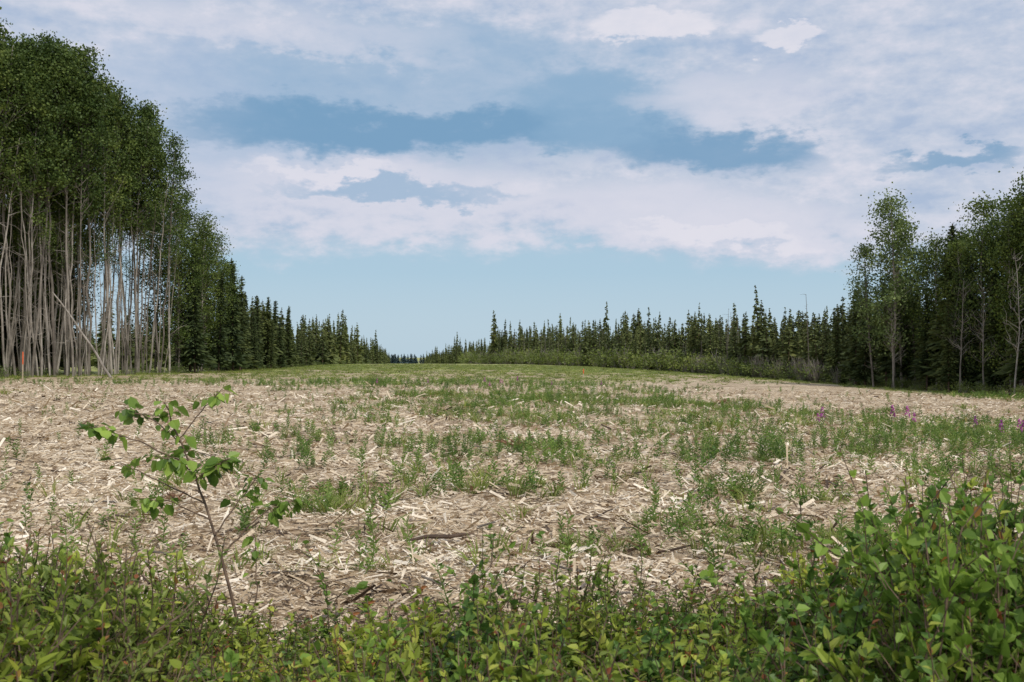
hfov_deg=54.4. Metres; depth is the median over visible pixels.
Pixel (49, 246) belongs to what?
aspen tree
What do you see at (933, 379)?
spruce tree
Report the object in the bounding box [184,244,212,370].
spruce tree
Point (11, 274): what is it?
aspen tree
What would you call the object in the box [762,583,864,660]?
birch shrub
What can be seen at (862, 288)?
aspen tree
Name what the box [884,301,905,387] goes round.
bare aspen
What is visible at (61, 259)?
aspen tree
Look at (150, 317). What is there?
aspen tree
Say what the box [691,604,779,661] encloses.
willow shrub
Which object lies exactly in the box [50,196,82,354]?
aspen tree
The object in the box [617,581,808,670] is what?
willow shrub
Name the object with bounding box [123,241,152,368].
aspen tree
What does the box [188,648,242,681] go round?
birch shrub
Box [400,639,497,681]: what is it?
birch shrub
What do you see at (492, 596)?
willow shoot
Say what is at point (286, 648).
alder shrub
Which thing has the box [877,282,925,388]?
spruce tree
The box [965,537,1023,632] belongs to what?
birch shrub
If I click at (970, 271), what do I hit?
spruce tree
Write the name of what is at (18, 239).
aspen tree
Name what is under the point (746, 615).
birch shrub
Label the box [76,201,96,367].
aspen tree
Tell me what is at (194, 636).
willow shrub
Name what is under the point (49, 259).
aspen tree
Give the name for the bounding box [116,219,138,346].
aspen tree
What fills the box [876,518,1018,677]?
willow shrub
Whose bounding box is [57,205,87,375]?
aspen tree
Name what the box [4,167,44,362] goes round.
aspen tree
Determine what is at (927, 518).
alder shrub
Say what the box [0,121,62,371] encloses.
aspen tree
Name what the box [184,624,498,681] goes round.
alder shrub
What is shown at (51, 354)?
spruce tree
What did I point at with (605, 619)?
willow shoot
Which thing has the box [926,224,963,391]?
spruce tree
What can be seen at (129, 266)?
aspen tree
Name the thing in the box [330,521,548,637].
poplar shoot
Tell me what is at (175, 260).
aspen tree
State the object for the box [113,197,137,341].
aspen tree
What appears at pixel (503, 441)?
shattered stump
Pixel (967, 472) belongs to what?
poplar shoot
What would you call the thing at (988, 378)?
spruce tree
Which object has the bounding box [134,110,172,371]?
aspen tree
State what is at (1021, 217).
aspen tree
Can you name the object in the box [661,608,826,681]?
alder shrub
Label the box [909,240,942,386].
aspen tree
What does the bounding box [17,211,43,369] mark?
aspen tree
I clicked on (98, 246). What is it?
aspen tree
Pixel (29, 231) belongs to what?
aspen tree
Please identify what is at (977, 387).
willow thicket
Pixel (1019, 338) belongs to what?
bare aspen
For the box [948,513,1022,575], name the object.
birch shrub
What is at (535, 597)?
willow shoot
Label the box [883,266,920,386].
aspen tree
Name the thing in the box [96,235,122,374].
aspen tree
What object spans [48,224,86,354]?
aspen tree
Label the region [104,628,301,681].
birch shrub
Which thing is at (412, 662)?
willow shrub
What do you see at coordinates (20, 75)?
aspen tree
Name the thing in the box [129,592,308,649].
willow shrub
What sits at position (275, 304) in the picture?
spruce tree
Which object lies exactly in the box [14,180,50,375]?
aspen tree
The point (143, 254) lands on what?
aspen tree
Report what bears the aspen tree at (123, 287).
on the ground
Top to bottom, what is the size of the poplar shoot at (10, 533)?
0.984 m
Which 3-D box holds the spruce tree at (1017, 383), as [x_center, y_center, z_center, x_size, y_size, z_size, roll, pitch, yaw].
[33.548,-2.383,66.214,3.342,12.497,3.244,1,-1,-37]
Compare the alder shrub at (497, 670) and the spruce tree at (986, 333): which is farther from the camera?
the spruce tree at (986, 333)
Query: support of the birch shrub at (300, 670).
on the ground
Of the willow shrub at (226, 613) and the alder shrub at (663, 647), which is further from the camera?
the willow shrub at (226, 613)
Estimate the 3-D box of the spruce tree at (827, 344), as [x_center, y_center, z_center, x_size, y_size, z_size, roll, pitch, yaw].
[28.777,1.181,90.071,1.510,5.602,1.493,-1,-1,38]
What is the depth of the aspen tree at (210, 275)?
102.09 m
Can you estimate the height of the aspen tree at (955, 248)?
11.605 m
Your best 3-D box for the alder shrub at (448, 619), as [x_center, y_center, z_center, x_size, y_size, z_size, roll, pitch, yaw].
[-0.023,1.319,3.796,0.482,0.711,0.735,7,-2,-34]
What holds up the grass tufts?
on the ground
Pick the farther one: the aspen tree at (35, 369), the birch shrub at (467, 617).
the aspen tree at (35, 369)
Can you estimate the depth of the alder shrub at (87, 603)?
2.80 m
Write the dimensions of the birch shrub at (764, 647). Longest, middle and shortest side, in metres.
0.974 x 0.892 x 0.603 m
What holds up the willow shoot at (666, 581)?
on the ground
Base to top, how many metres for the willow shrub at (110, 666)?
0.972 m
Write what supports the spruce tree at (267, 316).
on the ground
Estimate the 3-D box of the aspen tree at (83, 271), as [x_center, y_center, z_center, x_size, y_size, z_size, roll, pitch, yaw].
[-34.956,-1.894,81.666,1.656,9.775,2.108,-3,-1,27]
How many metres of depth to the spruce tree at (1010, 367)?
63.29 m
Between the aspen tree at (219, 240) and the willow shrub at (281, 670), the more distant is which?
the aspen tree at (219, 240)
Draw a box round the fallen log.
[405,533,474,540]
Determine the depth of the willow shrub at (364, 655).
2.69 m
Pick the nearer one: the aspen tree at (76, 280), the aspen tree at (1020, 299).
the aspen tree at (1020, 299)
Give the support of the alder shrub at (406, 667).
on the ground
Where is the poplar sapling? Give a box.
[76,384,301,616]
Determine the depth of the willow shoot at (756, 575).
4.43 m
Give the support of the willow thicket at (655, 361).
on the ground
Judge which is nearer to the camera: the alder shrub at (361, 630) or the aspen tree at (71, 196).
the alder shrub at (361, 630)
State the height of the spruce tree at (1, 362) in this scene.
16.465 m
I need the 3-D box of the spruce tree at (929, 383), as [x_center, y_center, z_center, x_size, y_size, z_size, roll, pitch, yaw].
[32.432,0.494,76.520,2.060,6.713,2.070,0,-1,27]
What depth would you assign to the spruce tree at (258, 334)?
111.98 m
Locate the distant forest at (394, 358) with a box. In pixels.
[389,353,450,363]
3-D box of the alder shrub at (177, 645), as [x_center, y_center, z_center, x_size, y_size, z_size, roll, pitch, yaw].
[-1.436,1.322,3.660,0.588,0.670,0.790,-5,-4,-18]
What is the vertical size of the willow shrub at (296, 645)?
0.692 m
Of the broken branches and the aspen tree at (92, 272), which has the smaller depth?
the broken branches
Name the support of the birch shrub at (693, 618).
on the ground
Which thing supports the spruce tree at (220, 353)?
on the ground
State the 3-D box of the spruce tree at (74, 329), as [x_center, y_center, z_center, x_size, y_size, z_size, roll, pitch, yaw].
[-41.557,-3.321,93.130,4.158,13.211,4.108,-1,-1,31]
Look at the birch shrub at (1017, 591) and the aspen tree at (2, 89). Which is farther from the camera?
the aspen tree at (2, 89)
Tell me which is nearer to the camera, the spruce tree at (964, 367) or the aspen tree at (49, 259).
the spruce tree at (964, 367)
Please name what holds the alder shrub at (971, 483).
on the ground
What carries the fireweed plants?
on the ground
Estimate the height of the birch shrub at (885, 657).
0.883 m
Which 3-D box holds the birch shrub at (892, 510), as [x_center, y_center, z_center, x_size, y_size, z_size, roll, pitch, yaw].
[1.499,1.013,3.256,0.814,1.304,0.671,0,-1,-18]
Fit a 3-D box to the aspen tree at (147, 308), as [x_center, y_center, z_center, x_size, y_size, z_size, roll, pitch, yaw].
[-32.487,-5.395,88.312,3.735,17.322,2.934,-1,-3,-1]
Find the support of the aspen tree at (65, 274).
on the ground
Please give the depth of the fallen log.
8.58 m
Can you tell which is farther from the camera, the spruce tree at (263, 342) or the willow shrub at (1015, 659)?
the spruce tree at (263, 342)
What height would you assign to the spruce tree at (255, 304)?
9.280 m
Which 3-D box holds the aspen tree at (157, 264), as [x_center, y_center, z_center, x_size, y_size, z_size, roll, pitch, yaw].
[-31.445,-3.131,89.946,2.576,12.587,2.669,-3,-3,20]
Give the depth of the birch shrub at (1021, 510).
4.22 m
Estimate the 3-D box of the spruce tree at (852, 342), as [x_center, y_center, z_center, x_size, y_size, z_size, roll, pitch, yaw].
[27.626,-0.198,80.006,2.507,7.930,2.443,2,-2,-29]
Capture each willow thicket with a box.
[0,358,380,377]
[456,340,796,379]
[660,353,879,384]
[807,370,1023,394]
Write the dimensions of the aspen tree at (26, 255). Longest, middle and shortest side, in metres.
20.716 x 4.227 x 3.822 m
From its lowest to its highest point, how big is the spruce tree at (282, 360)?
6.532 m
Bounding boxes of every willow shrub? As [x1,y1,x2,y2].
[0,508,129,631]
[0,521,140,673]
[0,525,266,681]
[0,537,259,681]
[0,541,70,657]
[0,605,194,681]
[0,628,133,681]
[3,537,16,567]
[5,643,92,679]
[10,652,200,681]
[13,532,143,642]
[18,526,204,680]
[29,586,116,638]
[79,637,207,681]
[125,647,195,681]
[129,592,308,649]
[134,579,282,658]
[164,639,260,681]
[195,628,378,681]
[203,615,398,681]
[212,608,428,681]
[267,602,393,668]
[279,599,459,678]
[283,601,438,657]
[355,609,521,681]
[411,647,532,681]
[438,561,597,678]
[457,627,687,681]
[520,546,680,658]
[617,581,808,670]
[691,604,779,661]
[719,619,890,681]
[821,564,976,681]
[864,596,1023,681]
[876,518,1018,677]
[905,513,1022,601]
[951,490,1023,581]
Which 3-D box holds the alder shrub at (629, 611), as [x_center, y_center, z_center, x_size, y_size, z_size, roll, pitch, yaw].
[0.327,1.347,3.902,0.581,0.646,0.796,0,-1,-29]
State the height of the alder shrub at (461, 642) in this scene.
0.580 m
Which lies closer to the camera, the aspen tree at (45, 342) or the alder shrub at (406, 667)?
the alder shrub at (406, 667)
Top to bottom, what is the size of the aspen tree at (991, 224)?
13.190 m
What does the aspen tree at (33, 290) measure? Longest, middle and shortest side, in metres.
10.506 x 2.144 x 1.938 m
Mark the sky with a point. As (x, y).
(417, 171)
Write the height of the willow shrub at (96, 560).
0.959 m
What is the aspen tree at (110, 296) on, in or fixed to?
on the ground
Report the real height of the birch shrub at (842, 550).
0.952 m
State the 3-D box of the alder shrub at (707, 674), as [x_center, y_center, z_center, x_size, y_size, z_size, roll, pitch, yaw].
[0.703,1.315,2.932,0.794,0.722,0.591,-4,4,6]
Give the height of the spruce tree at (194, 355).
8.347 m
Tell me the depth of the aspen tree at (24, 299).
75.67 m
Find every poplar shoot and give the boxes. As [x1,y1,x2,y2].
[0,518,69,588]
[0,536,14,571]
[295,540,402,668]
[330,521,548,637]
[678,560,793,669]
[742,483,856,592]
[888,514,965,556]
[942,460,974,543]
[982,466,1023,539]
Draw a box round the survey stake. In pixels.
[22,352,23,378]
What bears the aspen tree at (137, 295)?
on the ground
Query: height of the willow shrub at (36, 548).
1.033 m
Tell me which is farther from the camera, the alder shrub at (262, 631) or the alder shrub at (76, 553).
the alder shrub at (262, 631)
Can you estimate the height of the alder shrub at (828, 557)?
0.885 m
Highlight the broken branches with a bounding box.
[9,389,1023,622]
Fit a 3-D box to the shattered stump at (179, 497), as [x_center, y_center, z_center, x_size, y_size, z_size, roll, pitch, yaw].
[-3.698,1.708,11.001,0.290,0.116,0.200,1,-1,-33]
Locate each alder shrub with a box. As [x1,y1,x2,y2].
[0,537,97,678]
[0,546,111,681]
[0,546,180,681]
[0,550,82,680]
[0,635,71,680]
[6,533,124,623]
[7,601,192,681]
[11,550,185,681]
[28,627,91,679]
[66,547,224,675]
[80,624,199,665]
[142,642,275,681]
[148,673,254,681]
[150,630,317,681]
[155,648,260,681]
[161,647,346,681]
[178,592,346,665]
[178,617,245,673]
[182,608,323,665]
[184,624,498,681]
[190,599,299,678]
[208,655,380,681]
[227,627,343,656]
[251,598,402,681]
[268,609,395,681]
[308,582,481,681]
[309,657,400,680]
[313,661,473,681]
[359,605,544,669]
[373,648,602,681]
[378,574,579,681]
[401,580,531,655]
[408,668,425,679]
[411,619,532,671]
[421,607,560,664]
[429,640,540,681]
[434,599,592,679]
[445,596,582,681]
[455,644,581,681]
[459,547,623,665]
[491,623,692,681]
[505,599,689,665]
[525,581,688,676]
[549,640,684,681]
[554,629,685,681]
[554,639,814,681]
[580,622,729,681]
[595,624,713,681]
[612,565,763,660]
[614,575,753,658]
[626,653,794,681]
[633,586,763,681]
[649,589,795,646]
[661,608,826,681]
[702,622,764,670]
[705,632,829,677]
[725,637,826,680]
[755,546,861,640]
[765,581,887,677]
[773,663,893,681]
[787,552,896,679]
[788,574,966,681]
[843,544,992,678]
[864,469,1023,665]
[903,502,961,562]
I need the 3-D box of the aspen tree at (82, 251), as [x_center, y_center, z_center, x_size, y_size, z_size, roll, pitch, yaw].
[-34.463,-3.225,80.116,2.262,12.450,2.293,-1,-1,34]
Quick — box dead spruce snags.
[512,294,873,381]
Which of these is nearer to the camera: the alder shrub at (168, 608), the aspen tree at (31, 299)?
the alder shrub at (168, 608)
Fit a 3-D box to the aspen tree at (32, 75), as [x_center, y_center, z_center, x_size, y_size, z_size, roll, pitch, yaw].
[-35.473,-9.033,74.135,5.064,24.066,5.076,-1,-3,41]
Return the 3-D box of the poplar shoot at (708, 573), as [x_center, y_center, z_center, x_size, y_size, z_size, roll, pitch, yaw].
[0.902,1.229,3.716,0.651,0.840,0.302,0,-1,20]
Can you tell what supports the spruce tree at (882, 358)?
on the ground
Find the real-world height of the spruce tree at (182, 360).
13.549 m
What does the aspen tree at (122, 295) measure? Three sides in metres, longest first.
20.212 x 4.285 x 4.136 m
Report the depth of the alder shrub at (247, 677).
2.99 m
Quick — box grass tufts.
[1,363,1023,659]
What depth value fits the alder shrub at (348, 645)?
3.29 m
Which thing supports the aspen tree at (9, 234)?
on the ground
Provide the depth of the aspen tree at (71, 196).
77.47 m
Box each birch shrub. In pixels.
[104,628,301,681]
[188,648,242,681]
[259,653,347,681]
[316,598,529,681]
[383,573,569,664]
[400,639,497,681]
[401,630,582,681]
[404,584,505,681]
[515,644,544,681]
[568,576,711,675]
[588,591,750,657]
[596,616,721,681]
[611,592,788,681]
[674,604,877,681]
[708,582,827,648]
[713,650,809,681]
[719,565,810,647]
[729,572,900,681]
[747,537,875,644]
[749,558,1023,681]
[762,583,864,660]
[774,448,1023,681]
[780,527,890,632]
[804,484,966,642]
[817,474,990,609]
[824,471,1022,666]
[834,502,1023,681]
[858,476,1023,681]
[879,652,918,681]
[934,512,1023,681]
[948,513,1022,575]
[953,456,1023,576]
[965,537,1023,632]
[993,480,1023,534]
[1006,568,1021,643]
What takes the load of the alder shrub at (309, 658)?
on the ground
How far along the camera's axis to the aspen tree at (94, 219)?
80.08 m
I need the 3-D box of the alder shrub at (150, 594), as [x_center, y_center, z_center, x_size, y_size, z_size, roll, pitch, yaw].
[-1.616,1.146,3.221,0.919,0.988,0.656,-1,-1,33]
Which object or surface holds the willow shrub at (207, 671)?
on the ground
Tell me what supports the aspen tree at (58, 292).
on the ground
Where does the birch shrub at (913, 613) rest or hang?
on the ground
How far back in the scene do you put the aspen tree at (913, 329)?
75.32 m
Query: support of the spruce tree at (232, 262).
on the ground
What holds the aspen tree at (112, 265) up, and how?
on the ground
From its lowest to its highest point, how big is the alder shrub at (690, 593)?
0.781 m
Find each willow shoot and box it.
[454,535,545,635]
[465,568,628,677]
[499,550,628,668]
[597,539,753,627]
[722,539,788,639]
[910,467,1014,547]
[914,484,1007,599]
[930,441,1014,535]
[941,492,1022,565]
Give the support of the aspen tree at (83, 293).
on the ground
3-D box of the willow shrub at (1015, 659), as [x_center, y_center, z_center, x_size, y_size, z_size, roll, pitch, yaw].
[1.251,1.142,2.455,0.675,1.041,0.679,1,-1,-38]
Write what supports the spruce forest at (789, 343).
on the ground
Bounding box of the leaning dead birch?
[52,292,111,377]
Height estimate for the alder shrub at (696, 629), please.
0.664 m
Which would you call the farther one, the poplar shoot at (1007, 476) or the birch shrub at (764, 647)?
the poplar shoot at (1007, 476)
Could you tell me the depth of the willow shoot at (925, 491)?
4.03 m
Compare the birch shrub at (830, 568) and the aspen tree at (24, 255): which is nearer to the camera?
the birch shrub at (830, 568)
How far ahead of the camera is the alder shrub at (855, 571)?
2.86 m
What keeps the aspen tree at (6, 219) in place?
on the ground
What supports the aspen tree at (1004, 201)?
on the ground
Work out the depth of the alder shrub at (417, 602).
4.16 m
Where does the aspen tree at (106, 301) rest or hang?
on the ground
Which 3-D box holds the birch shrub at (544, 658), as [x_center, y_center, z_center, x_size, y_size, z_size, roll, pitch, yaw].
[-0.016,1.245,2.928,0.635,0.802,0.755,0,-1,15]
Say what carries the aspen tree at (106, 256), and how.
on the ground
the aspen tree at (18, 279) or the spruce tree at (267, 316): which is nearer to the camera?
the aspen tree at (18, 279)
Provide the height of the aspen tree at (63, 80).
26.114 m
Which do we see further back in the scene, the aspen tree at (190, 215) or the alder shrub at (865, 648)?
the aspen tree at (190, 215)
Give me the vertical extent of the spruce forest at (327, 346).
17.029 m
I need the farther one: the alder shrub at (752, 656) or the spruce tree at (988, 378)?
the spruce tree at (988, 378)
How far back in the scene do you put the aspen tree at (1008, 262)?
65.25 m
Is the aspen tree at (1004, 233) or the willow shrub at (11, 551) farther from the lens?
the aspen tree at (1004, 233)
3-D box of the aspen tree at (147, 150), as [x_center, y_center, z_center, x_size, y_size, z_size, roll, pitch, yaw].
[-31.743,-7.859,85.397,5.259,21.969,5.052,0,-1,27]
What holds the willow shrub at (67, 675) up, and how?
on the ground
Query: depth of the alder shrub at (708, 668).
2.85 m
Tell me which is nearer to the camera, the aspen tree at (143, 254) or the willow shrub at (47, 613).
the willow shrub at (47, 613)
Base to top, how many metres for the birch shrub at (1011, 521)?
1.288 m
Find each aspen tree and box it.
[0,6,24,154]
[0,21,37,375]
[0,33,14,194]
[0,38,39,377]
[0,41,56,248]
[0,61,70,376]
[0,92,54,348]
[0,107,47,375]
[0,118,15,332]
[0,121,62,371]
[0,128,30,375]
[0,129,40,302]
[0,177,37,376]
[0,190,59,374]
[0,197,8,322]
[0,197,21,367]
[0,198,53,369]
[0,201,12,309]
[0,210,23,292]
[0,211,19,317]
[3,198,33,376]
[4,37,57,357]
[4,142,48,376]
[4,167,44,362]
[6,40,75,375]
[6,188,41,349]
[7,32,64,375]
[8,36,92,376]
[9,33,63,373]
[10,216,33,375]
[13,148,51,375]
[13,205,85,373]
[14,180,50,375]
[15,33,45,336]
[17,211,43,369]
[19,239,50,369]
[20,119,62,375]
[21,247,44,368]
[23,29,78,376]
[23,188,56,371]
[25,38,101,376]
[33,178,51,339]
[33,207,57,376]
[33,221,59,373]
[36,205,93,374]
[42,59,91,363]
[42,197,78,371]
[43,200,74,311]
[43,213,99,361]
[44,127,102,366]
[46,75,125,375]
[47,35,91,353]
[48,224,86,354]
[50,39,90,374]
[50,156,83,375]
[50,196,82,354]
[51,42,114,375]
[51,194,83,368]
[53,167,111,361]
[53,234,78,370]
[54,169,97,372]
[55,41,131,375]
[56,253,77,358]
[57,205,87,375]
[63,208,92,375]
[68,195,87,374]
[71,190,111,374]
[73,226,97,374]
[75,111,121,374]
[75,259,92,342]
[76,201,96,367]
[78,64,136,373]
[79,226,102,375]
[81,249,104,369]
[85,130,121,373]
[85,210,112,328]
[87,226,111,369]
[90,80,149,374]
[90,91,142,372]
[91,215,115,366]
[93,169,137,373]
[96,198,130,373]
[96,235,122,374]
[97,90,157,374]
[97,199,129,373]
[98,240,120,371]
[100,242,129,370]
[105,124,139,373]
[106,215,132,369]
[106,218,131,374]
[109,122,186,372]
[111,111,138,373]
[111,250,127,373]
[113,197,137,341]
[114,221,139,373]
[115,139,151,344]
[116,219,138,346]
[118,100,173,372]
[121,254,139,372]
[123,114,177,372]
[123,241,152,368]
[124,204,182,369]
[125,96,172,369]
[125,212,133,367]
[126,199,150,370]
[129,229,158,372]
[133,192,165,371]
[133,197,171,372]
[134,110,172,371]
[136,168,182,373]
[140,184,215,371]
[141,131,199,372]
[146,250,166,371]
[147,199,209,353]
[147,201,207,370]
[148,238,173,371]
[162,153,192,373]
[164,249,188,371]
[175,219,234,370]
[184,236,228,332]
[185,208,233,371]
[200,232,245,370]
[214,257,245,369]
[840,242,893,387]
[856,182,932,388]
[860,209,934,387]
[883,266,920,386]
[885,245,934,384]
[904,227,957,390]
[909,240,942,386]
[920,220,988,389]
[927,220,983,322]
[928,233,982,365]
[943,215,1004,375]
[948,188,1009,318]
[957,208,1012,392]
[973,210,1023,394]
[980,191,1023,387]
[984,187,1022,392]
[990,171,1023,316]
[991,203,1021,294]
[992,202,1023,362]
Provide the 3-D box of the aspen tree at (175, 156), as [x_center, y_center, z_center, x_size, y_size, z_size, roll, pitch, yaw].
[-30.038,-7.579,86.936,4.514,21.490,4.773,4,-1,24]
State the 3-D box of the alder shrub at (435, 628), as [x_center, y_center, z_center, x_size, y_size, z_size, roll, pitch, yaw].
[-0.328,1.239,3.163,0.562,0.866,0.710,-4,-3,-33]
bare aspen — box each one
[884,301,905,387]
[936,266,965,390]
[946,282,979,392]
[968,278,998,383]
[1002,252,1023,396]
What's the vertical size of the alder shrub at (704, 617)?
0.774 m
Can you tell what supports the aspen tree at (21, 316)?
on the ground
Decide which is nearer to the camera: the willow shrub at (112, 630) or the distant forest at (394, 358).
the willow shrub at (112, 630)
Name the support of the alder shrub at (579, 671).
on the ground
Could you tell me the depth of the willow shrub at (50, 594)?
3.44 m
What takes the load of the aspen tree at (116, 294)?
on the ground
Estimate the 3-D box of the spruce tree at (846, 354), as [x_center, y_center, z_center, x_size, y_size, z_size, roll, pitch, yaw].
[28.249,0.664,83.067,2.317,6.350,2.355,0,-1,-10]
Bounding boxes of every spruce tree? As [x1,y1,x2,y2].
[0,204,42,372]
[0,214,38,372]
[0,265,46,374]
[27,280,75,373]
[39,326,69,370]
[43,275,91,367]
[171,236,214,371]
[177,285,217,372]
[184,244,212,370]
[207,272,232,372]
[213,258,245,369]
[220,265,250,370]
[231,276,259,369]
[238,299,251,369]
[243,293,251,353]
[244,313,260,368]
[249,297,265,369]
[250,296,261,321]
[259,297,283,368]
[260,309,277,367]
[265,319,275,367]
[269,300,287,353]
[273,318,288,367]
[283,306,296,365]
[285,321,301,365]
[821,324,832,382]
[825,307,843,382]
[837,312,854,384]
[838,291,867,384]
[842,278,884,384]
[873,284,891,386]
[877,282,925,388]
[906,291,938,390]
[920,276,957,389]
[922,306,937,388]
[922,310,941,390]
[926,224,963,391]
[933,299,959,392]
[942,272,971,387]
[946,301,975,389]
[950,286,981,390]
[954,261,984,389]
[962,256,980,390]
[968,243,1009,390]
[974,272,1009,391]
[985,278,1020,387]
[993,254,1023,385]
[994,213,1021,388]
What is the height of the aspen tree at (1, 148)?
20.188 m
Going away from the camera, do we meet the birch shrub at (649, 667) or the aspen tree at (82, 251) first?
the birch shrub at (649, 667)
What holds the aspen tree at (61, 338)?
on the ground
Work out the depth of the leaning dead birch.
73.25 m
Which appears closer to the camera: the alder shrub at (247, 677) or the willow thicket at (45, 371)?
the alder shrub at (247, 677)
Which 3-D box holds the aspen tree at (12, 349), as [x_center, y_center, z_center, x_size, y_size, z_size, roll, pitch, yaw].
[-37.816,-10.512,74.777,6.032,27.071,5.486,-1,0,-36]
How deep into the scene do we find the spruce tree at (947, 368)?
68.44 m
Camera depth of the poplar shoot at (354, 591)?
3.64 m
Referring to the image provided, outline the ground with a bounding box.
[0,358,1023,653]
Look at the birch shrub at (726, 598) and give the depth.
3.97 m
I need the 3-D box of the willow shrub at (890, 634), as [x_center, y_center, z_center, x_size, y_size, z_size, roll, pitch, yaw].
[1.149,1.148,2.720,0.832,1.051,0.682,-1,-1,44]
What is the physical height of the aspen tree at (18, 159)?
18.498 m
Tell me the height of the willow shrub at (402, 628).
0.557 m
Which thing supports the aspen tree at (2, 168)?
on the ground
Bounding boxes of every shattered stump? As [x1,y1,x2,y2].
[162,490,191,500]
[492,436,536,447]
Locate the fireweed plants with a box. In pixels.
[0,375,1023,616]
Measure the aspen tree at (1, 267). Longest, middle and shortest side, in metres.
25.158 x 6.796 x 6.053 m
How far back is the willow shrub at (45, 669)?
2.62 m
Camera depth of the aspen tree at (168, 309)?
90.19 m
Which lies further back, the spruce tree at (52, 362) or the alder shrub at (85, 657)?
the spruce tree at (52, 362)
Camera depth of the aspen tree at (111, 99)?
79.24 m
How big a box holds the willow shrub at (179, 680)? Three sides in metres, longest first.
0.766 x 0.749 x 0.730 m
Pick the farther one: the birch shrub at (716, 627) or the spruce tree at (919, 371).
the spruce tree at (919, 371)
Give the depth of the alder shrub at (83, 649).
2.72 m
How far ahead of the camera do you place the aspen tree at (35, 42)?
79.17 m
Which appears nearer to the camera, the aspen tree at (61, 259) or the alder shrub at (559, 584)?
the alder shrub at (559, 584)
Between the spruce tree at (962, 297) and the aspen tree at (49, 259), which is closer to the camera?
the spruce tree at (962, 297)
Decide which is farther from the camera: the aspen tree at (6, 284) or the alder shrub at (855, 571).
the aspen tree at (6, 284)
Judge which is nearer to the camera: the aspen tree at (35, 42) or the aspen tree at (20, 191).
the aspen tree at (20, 191)
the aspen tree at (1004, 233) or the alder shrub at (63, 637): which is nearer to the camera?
the alder shrub at (63, 637)
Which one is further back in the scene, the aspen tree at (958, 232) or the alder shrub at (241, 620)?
the aspen tree at (958, 232)
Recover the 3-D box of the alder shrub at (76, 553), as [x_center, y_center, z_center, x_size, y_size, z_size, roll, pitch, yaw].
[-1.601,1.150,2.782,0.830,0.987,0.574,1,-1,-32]
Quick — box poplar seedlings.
[11,391,1023,553]
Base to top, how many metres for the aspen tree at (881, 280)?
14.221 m
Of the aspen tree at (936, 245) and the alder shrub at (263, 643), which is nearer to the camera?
the alder shrub at (263, 643)
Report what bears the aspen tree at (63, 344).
on the ground
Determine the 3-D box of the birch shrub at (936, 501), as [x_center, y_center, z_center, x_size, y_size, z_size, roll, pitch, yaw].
[1.607,1.065,3.771,0.809,1.120,0.596,-3,-3,-1]
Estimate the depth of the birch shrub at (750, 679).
2.69 m
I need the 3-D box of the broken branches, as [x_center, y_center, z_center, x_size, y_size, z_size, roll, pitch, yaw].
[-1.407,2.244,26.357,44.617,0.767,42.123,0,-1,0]
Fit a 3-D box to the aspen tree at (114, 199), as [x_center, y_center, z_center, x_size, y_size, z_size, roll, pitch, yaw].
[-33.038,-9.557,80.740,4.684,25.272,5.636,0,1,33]
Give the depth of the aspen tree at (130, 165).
83.69 m
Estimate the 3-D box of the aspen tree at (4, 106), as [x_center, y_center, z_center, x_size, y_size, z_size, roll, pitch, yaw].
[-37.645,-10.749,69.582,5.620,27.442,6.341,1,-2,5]
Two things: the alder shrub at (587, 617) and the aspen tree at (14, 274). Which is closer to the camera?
the alder shrub at (587, 617)
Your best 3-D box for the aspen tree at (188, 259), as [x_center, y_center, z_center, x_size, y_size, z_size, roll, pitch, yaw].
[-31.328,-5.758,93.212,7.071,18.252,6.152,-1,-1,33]
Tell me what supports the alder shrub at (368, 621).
on the ground
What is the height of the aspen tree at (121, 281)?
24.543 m
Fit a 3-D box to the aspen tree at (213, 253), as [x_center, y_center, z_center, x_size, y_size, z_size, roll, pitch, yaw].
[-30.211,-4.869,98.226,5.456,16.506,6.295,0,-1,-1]
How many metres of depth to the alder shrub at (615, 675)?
2.56 m
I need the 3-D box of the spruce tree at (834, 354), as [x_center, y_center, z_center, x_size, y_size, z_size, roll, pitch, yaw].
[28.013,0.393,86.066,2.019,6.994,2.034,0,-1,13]
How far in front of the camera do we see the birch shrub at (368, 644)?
2.67 m
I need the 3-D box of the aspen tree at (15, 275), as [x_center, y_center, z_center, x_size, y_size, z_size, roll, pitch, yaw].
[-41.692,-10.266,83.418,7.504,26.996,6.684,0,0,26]
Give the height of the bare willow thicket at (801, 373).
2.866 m
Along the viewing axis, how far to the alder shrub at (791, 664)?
3.35 m
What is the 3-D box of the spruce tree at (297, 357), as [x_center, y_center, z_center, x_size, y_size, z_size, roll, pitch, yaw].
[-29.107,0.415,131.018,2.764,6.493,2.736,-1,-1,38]
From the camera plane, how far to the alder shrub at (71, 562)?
3.06 m
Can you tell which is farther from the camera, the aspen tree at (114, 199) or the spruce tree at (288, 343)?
the spruce tree at (288, 343)
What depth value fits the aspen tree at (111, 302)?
84.42 m
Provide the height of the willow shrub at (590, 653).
0.800 m
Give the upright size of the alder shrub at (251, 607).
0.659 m
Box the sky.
[0,0,1023,357]
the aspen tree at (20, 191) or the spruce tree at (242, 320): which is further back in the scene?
the spruce tree at (242, 320)
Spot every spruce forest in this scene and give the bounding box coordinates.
[38,318,172,370]
[59,292,390,369]
[424,255,942,386]
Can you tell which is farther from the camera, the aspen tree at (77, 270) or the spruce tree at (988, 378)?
the aspen tree at (77, 270)

